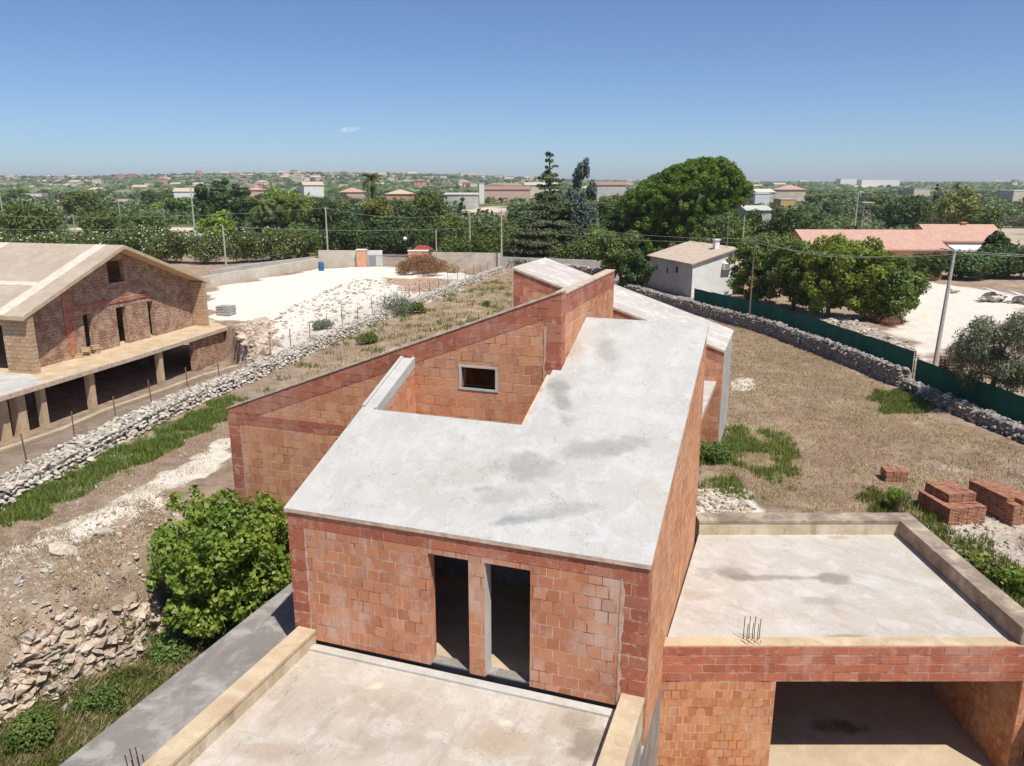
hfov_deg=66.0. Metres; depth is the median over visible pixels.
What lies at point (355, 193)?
house
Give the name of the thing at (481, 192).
tower
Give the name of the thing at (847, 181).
house
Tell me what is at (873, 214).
carob tree
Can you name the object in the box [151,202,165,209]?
broadleaf tree
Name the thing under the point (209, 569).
fig tree
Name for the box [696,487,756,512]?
rubble
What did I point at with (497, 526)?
unfinished house
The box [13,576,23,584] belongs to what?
boulder
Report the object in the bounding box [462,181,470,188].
house
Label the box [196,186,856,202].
overhead wire
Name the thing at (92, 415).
retaining wall
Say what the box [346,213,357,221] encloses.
broadleaf tree
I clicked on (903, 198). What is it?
broadleaf tree
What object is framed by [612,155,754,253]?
pine tree
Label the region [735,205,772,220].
shed
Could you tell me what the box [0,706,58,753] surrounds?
shrub
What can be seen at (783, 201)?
house
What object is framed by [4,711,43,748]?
shrub
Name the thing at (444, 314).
grass
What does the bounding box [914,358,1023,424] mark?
shade screen
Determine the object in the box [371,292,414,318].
shrub
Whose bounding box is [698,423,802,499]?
grass
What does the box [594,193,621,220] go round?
broadleaf tree
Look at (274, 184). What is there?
house
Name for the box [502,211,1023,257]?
overhead wire
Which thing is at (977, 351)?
olive tree
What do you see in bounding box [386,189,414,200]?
house
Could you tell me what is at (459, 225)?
broadleaf tree
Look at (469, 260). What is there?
boundary wall
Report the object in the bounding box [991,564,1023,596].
shrub
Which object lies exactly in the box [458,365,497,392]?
window
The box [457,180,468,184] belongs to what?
house
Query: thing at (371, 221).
carob tree
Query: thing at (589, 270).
stone wall
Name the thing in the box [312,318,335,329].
shrub
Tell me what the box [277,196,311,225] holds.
palm tree
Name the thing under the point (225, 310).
brick stack
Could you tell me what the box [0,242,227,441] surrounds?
unfinished house
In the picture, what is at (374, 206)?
broadleaf tree
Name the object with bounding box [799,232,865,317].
mulberry tree
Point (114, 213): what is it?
broadleaf tree
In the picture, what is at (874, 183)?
house
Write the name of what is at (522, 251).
cedar tree
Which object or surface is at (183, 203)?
broadleaf tree
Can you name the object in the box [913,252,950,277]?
citrus tree
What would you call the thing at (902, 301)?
mulberry tree
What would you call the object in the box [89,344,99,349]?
loose brick
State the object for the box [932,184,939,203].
cypress tree
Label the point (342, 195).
carob tree
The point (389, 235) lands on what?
dark hedge
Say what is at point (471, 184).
house
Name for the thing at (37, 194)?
house
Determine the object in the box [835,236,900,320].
mulberry tree
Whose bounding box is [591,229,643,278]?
tree
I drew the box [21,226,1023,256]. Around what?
overhead wire
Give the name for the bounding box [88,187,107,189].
house
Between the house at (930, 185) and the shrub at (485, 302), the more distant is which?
the house at (930, 185)
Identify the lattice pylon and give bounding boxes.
[857,202,874,227]
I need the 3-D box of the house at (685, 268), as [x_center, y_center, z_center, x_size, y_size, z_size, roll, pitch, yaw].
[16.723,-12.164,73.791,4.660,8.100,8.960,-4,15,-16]
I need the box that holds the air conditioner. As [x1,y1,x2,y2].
[722,263,731,269]
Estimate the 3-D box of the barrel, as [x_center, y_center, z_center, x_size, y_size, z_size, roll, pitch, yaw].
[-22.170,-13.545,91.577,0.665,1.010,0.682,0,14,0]
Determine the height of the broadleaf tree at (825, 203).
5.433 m
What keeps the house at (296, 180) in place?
on the ground at (270, 297)
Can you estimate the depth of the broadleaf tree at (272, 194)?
144.74 m
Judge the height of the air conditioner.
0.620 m
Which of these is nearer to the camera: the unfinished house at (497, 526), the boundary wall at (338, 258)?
the unfinished house at (497, 526)
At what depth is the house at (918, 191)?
465.50 m
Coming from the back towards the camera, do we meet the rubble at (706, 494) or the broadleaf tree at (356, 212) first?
the broadleaf tree at (356, 212)
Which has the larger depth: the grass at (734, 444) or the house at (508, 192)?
the house at (508, 192)
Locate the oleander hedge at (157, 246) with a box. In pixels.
[102,222,322,263]
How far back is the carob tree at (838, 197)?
338.11 m
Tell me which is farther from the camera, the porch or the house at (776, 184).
the house at (776, 184)
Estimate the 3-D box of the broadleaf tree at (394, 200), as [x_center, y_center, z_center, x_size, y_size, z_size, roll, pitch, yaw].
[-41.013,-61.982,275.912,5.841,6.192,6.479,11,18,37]
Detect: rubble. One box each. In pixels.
[0,492,184,762]
[0,591,165,752]
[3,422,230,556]
[233,317,276,364]
[256,278,477,349]
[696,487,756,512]
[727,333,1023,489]
[815,312,921,359]
[924,516,1023,600]
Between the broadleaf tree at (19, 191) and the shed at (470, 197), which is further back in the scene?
the broadleaf tree at (19, 191)
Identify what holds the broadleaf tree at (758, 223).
on the ground at (270, 297)
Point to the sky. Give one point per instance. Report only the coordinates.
(783, 90)
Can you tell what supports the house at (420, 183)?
on the ground at (270, 297)
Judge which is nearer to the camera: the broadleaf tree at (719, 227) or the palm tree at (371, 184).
the broadleaf tree at (719, 227)
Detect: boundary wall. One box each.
[202,258,318,287]
[318,250,356,266]
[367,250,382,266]
[430,252,500,267]
[502,257,601,268]
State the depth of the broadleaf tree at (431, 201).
130.44 m
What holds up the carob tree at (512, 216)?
on the ground at (270, 297)
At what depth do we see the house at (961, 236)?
96.19 m
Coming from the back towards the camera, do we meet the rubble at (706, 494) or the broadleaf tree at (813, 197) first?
the broadleaf tree at (813, 197)
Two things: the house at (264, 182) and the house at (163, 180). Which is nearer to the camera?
the house at (264, 182)
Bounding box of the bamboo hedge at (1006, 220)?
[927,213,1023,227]
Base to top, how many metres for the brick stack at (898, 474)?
0.384 m
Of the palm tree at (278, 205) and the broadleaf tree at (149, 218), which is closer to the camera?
the palm tree at (278, 205)
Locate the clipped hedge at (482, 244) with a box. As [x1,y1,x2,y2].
[437,231,599,259]
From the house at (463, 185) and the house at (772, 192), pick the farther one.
the house at (463, 185)
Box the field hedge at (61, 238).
[0,228,116,244]
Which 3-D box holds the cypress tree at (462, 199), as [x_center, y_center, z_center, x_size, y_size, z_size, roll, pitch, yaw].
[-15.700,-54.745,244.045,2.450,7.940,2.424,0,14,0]
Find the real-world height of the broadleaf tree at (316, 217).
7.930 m
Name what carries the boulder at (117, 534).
on the ground at (270, 297)
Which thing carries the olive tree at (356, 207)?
on the ground at (270, 297)
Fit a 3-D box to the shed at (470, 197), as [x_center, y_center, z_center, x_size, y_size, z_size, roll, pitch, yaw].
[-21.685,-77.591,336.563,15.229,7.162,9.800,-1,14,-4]
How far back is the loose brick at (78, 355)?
46.69 m
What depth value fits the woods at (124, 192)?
1202.23 m
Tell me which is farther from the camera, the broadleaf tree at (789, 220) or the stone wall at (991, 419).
the broadleaf tree at (789, 220)
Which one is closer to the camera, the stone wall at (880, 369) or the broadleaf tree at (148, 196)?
the stone wall at (880, 369)
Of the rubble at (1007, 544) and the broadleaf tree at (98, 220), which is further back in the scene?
the broadleaf tree at (98, 220)
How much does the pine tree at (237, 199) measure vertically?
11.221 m
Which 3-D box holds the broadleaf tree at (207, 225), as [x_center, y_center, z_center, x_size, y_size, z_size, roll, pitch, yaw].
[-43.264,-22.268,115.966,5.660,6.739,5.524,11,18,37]
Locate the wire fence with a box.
[0,263,487,474]
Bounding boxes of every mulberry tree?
[724,233,779,301]
[740,230,801,261]
[762,235,820,309]
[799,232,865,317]
[825,238,862,292]
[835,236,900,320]
[869,253,931,318]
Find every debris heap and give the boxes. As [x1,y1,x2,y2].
[977,287,1007,301]
[1005,289,1023,304]
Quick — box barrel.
[318,262,323,270]
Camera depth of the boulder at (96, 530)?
23.17 m
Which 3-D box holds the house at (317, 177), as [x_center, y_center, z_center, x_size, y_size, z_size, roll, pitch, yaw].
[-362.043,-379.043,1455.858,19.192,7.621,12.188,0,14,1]
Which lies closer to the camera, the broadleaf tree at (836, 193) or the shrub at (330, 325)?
the shrub at (330, 325)
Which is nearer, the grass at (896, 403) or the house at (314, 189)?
the grass at (896, 403)
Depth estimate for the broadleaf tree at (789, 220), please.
108.37 m
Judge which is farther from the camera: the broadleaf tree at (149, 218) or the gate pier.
the broadleaf tree at (149, 218)
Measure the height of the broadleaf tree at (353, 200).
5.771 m
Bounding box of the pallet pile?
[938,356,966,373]
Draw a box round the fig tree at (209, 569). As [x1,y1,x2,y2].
[144,485,291,638]
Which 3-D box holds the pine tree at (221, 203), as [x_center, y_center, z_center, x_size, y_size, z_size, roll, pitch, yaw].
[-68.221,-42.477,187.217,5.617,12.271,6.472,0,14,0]
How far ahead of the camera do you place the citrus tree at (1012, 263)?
82.78 m
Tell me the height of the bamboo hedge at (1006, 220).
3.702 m
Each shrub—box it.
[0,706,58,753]
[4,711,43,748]
[67,679,126,715]
[145,624,198,667]
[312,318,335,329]
[355,331,378,345]
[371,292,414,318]
[408,302,426,312]
[481,300,490,306]
[699,439,731,462]
[884,486,908,509]
[960,548,1001,576]
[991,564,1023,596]
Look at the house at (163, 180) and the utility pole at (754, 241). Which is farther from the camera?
the house at (163, 180)
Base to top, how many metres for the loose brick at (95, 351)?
0.240 m
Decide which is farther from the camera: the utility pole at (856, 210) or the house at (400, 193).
the house at (400, 193)
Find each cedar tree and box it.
[502,203,559,263]
[503,151,583,252]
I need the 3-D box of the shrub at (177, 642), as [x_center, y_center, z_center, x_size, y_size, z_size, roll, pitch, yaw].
[-9.109,7.137,21.076,1.388,1.116,1.742,0,14,0]
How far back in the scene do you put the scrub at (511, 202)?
267.61 m
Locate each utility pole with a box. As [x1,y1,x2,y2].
[190,185,195,231]
[222,225,226,267]
[325,207,328,249]
[435,229,436,266]
[469,211,470,252]
[500,209,502,266]
[748,237,756,314]
[854,192,858,225]
[933,248,965,365]
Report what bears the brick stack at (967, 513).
on the ground at (270, 297)
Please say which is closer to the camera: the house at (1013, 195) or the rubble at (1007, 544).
the rubble at (1007, 544)
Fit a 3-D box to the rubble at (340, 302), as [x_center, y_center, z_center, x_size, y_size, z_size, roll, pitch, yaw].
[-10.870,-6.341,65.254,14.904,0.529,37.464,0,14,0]
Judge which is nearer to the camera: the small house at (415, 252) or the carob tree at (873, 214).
the small house at (415, 252)
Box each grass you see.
[0,393,249,527]
[0,583,282,765]
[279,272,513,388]
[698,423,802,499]
[708,324,1023,517]
[854,482,1023,607]
[865,387,934,413]
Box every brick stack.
[215,305,235,315]
[880,466,908,482]
[916,490,986,524]
[925,480,976,502]
[968,479,1023,525]
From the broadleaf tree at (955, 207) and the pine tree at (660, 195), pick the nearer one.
the pine tree at (660, 195)
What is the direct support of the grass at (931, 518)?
on the ground at (270, 297)
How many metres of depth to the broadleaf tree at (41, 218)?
123.90 m
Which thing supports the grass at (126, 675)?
on the ground at (270, 297)
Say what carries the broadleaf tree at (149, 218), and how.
on the ground at (270, 297)
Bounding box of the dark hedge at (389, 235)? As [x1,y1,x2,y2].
[306,223,473,253]
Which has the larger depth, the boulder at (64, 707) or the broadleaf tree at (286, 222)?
the broadleaf tree at (286, 222)
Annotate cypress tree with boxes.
[458,195,464,212]
[558,157,599,259]
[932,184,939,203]
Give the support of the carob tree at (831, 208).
on the ground at (270, 297)
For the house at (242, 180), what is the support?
on the ground at (270, 297)
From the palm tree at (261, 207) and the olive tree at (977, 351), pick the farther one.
the palm tree at (261, 207)
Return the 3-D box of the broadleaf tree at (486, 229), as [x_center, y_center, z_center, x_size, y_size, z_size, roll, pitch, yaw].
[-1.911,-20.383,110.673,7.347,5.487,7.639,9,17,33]
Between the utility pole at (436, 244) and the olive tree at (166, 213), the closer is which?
the utility pole at (436, 244)
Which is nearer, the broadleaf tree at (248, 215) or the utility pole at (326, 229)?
the utility pole at (326, 229)
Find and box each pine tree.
[192,182,218,219]
[212,178,232,218]
[228,182,250,225]
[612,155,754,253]
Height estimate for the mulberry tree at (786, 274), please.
6.251 m
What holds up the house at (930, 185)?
on the ground at (270, 297)
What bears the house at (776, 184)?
on the ground at (270, 297)
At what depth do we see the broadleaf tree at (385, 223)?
112.02 m
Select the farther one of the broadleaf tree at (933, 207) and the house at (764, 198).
the house at (764, 198)
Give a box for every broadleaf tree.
[0,198,63,235]
[12,189,24,193]
[58,191,110,217]
[77,209,122,236]
[103,208,117,215]
[114,210,171,235]
[140,190,155,203]
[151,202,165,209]
[156,192,173,198]
[162,196,197,213]
[195,209,236,240]
[244,212,282,222]
[245,194,264,205]
[261,185,315,226]
[284,218,302,227]
[284,222,322,257]
[299,200,348,230]
[321,215,369,249]
[329,197,350,205]
[335,199,354,208]
[346,209,360,218]
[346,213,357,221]
[351,198,359,203]
[358,196,399,220]
[374,211,428,252]
[379,219,404,253]
[385,197,404,206]
[391,203,438,249]
[406,190,453,222]
[426,212,476,249]
[476,219,522,250]
[509,219,523,226]
[576,223,620,259]
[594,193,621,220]
[601,207,632,237]
[687,212,755,253]
[739,209,768,238]
[762,205,830,236]
[804,192,824,203]
[822,201,839,212]
[828,192,846,198]
[863,205,876,213]
[866,193,892,205]
[877,194,935,229]
[893,197,912,203]
[927,206,938,216]
[934,185,983,223]
[961,206,1005,229]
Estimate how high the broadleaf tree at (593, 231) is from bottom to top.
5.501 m
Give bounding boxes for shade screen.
[694,288,916,378]
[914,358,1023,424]
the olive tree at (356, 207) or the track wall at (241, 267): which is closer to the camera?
the track wall at (241, 267)
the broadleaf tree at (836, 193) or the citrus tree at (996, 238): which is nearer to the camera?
the citrus tree at (996, 238)
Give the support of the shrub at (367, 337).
on the ground at (270, 297)
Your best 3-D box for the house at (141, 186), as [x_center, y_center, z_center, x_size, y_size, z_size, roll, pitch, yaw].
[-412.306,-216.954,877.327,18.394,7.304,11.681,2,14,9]
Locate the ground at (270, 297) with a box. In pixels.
[0,173,1023,765]
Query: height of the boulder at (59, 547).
0.426 m
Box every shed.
[443,193,478,208]
[732,258,778,293]
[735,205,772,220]
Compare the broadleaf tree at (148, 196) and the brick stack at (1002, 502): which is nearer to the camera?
the brick stack at (1002, 502)
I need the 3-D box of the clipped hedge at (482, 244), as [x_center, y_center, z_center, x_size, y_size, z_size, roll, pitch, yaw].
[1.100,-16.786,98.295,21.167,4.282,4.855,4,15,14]
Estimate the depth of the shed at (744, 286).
72.34 m
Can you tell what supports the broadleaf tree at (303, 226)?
on the ground at (270, 297)
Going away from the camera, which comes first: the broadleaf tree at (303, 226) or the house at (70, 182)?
the broadleaf tree at (303, 226)
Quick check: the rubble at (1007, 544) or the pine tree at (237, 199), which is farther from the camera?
the pine tree at (237, 199)
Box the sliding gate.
[367,255,407,265]
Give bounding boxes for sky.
[0,0,1023,181]
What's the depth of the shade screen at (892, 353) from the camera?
48.65 m
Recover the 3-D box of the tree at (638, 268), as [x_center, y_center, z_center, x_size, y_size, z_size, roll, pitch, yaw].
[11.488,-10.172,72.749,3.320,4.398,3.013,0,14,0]
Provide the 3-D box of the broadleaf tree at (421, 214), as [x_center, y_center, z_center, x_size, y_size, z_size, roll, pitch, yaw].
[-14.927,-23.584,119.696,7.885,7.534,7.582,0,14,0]
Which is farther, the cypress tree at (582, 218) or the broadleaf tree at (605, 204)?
the broadleaf tree at (605, 204)
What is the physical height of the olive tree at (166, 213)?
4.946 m
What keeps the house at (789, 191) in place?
on the ground at (270, 297)
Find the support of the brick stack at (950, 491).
on the brick stack at (967, 513)
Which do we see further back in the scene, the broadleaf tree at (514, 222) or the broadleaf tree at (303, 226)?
the broadleaf tree at (514, 222)
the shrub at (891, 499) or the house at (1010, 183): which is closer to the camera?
the shrub at (891, 499)
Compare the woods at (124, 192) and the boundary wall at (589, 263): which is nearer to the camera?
the boundary wall at (589, 263)
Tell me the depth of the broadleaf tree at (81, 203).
230.60 m
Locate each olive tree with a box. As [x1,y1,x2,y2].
[152,207,169,218]
[352,200,364,213]
[641,231,667,246]
[832,199,848,210]
[943,311,1023,393]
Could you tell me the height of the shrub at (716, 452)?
1.060 m
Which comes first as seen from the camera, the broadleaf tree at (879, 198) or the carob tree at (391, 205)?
the carob tree at (391, 205)
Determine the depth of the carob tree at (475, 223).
119.39 m
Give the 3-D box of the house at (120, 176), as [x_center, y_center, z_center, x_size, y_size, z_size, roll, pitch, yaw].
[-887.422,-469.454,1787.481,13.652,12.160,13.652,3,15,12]
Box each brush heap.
[395,252,459,276]
[868,314,905,326]
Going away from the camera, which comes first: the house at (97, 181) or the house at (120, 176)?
the house at (97, 181)
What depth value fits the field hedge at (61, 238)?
103.55 m
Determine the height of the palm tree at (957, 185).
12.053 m
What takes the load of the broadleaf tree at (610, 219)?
on the ground at (270, 297)
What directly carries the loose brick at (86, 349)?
on the loose brick
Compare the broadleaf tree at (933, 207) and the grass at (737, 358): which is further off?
the broadleaf tree at (933, 207)
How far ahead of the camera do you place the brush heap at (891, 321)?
56.79 m
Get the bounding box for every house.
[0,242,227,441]
[21,193,47,197]
[59,258,1023,765]
[68,180,83,184]
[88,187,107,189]
[91,179,103,184]
[116,173,124,178]
[131,185,149,188]
[157,177,167,183]
[172,188,195,198]
[238,178,247,183]
[249,186,266,195]
[255,180,268,184]
[272,182,283,186]
[292,178,301,182]
[299,182,323,196]
[310,176,321,179]
[339,188,365,198]
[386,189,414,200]
[387,177,394,181]
[407,250,428,267]
[414,179,426,187]
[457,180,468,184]
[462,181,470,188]
[466,183,476,187]
[484,186,530,203]
[523,182,557,197]
[594,181,626,202]
[646,215,736,297]
[748,189,775,202]
[752,193,769,205]
[771,183,785,186]
[772,185,806,201]
[773,198,795,207]
[789,229,949,279]
[836,179,858,184]
[857,180,899,186]
[902,188,930,195]
[911,222,1000,253]
[926,184,939,187]
[997,190,1023,202]
[1004,182,1017,185]
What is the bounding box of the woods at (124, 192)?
[0,171,1023,197]
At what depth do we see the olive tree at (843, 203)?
261.47 m
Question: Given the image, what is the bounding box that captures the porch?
[413,245,432,253]
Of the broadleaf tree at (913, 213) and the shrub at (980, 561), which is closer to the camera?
the shrub at (980, 561)
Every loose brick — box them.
[74,353,82,357]
[80,347,90,352]
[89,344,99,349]
[90,349,100,353]
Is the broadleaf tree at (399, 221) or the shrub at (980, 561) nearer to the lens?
the shrub at (980, 561)
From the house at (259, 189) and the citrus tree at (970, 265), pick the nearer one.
the citrus tree at (970, 265)
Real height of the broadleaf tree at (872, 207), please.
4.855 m
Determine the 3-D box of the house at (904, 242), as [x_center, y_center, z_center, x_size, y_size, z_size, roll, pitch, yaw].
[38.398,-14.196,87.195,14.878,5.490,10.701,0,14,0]
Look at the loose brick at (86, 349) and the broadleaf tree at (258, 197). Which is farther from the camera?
the broadleaf tree at (258, 197)
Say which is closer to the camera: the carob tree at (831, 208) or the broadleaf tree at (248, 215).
the broadleaf tree at (248, 215)
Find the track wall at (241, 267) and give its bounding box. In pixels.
[208,256,314,274]
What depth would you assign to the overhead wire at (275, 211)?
97.14 m
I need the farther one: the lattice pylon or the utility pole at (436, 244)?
the lattice pylon
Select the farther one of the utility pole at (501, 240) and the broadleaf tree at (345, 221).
the broadleaf tree at (345, 221)
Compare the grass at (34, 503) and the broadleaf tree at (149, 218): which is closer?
the grass at (34, 503)
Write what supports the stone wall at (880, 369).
on the ground at (270, 297)
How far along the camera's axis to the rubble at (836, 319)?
54.41 m
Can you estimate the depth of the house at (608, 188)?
380.52 m
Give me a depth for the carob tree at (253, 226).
120.92 m
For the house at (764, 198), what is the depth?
303.71 m
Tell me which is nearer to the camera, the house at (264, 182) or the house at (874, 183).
the house at (264, 182)
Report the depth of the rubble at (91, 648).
19.49 m
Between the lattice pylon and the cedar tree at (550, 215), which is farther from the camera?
the lattice pylon
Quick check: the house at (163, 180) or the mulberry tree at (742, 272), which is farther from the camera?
the house at (163, 180)
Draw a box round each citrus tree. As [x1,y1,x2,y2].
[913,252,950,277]
[945,248,999,278]
[972,243,1023,277]
[978,230,1016,274]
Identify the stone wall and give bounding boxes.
[0,266,503,509]
[564,263,616,278]
[614,278,910,386]
[898,377,1023,442]
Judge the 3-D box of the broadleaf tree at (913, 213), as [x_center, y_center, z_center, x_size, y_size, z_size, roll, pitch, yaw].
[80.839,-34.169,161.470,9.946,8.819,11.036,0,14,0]
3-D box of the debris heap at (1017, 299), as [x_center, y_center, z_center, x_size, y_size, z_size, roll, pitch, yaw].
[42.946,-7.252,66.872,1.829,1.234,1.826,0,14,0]
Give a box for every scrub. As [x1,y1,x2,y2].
[0,189,1023,259]
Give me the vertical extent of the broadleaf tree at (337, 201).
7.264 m
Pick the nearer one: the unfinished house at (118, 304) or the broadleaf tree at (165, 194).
the unfinished house at (118, 304)
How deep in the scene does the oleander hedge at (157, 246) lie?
100.18 m
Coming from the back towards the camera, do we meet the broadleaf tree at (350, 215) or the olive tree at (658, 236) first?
the broadleaf tree at (350, 215)
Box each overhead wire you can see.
[17,208,490,218]
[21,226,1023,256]
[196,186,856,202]
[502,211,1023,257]
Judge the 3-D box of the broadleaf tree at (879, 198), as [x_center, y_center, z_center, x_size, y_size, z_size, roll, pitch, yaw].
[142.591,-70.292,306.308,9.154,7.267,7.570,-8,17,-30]
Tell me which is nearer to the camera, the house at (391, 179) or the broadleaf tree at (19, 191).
the broadleaf tree at (19, 191)
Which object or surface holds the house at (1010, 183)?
on the ground at (270, 297)
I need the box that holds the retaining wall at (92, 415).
[0,365,239,452]
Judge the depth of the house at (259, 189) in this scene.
352.72 m
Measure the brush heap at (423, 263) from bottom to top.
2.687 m
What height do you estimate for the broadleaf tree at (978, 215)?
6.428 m
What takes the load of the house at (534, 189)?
on the ground at (270, 297)
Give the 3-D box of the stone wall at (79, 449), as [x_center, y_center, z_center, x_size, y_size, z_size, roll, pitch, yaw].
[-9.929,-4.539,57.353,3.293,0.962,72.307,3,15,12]
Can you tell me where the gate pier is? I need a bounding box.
[356,249,367,266]
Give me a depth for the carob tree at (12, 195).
382.39 m
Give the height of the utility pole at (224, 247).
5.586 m
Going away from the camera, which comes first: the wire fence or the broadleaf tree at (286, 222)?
the wire fence
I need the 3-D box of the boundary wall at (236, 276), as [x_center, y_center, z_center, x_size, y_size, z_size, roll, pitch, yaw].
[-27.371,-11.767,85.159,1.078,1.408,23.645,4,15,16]
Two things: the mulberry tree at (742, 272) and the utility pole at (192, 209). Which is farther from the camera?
the utility pole at (192, 209)
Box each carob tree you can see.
[1,191,21,199]
[233,215,284,238]
[339,192,348,198]
[360,214,382,249]
[384,202,398,214]
[470,221,482,232]
[506,204,536,226]
[824,203,843,215]
[829,195,841,199]
[861,207,884,219]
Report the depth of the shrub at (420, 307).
61.66 m
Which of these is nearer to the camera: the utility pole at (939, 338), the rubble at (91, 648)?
the rubble at (91, 648)
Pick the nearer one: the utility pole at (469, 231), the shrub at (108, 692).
the shrub at (108, 692)
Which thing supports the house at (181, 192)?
on the ground at (270, 297)
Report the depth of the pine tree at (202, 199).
184.42 m
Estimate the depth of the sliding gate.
95.13 m
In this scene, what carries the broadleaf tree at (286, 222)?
on the ground at (270, 297)
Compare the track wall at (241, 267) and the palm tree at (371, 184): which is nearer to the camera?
the track wall at (241, 267)
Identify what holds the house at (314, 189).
on the ground at (270, 297)
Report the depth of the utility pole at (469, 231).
98.31 m
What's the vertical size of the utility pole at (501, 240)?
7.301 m
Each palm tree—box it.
[243,196,276,232]
[264,193,291,233]
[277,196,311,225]
[358,173,383,197]
[949,181,963,190]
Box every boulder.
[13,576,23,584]
[48,541,77,555]
[59,703,69,715]
[92,528,113,534]
[113,532,121,538]
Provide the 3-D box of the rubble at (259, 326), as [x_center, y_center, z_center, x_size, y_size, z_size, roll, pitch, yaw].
[-16.978,-1.823,52.463,2.847,3.136,16.022,-5,15,-19]
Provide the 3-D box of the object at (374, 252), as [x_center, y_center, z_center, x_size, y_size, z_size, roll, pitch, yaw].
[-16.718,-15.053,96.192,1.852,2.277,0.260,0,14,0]
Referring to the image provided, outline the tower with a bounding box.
[479,183,483,203]
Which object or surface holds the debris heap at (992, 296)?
on the ground at (270, 297)
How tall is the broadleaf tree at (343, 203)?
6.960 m

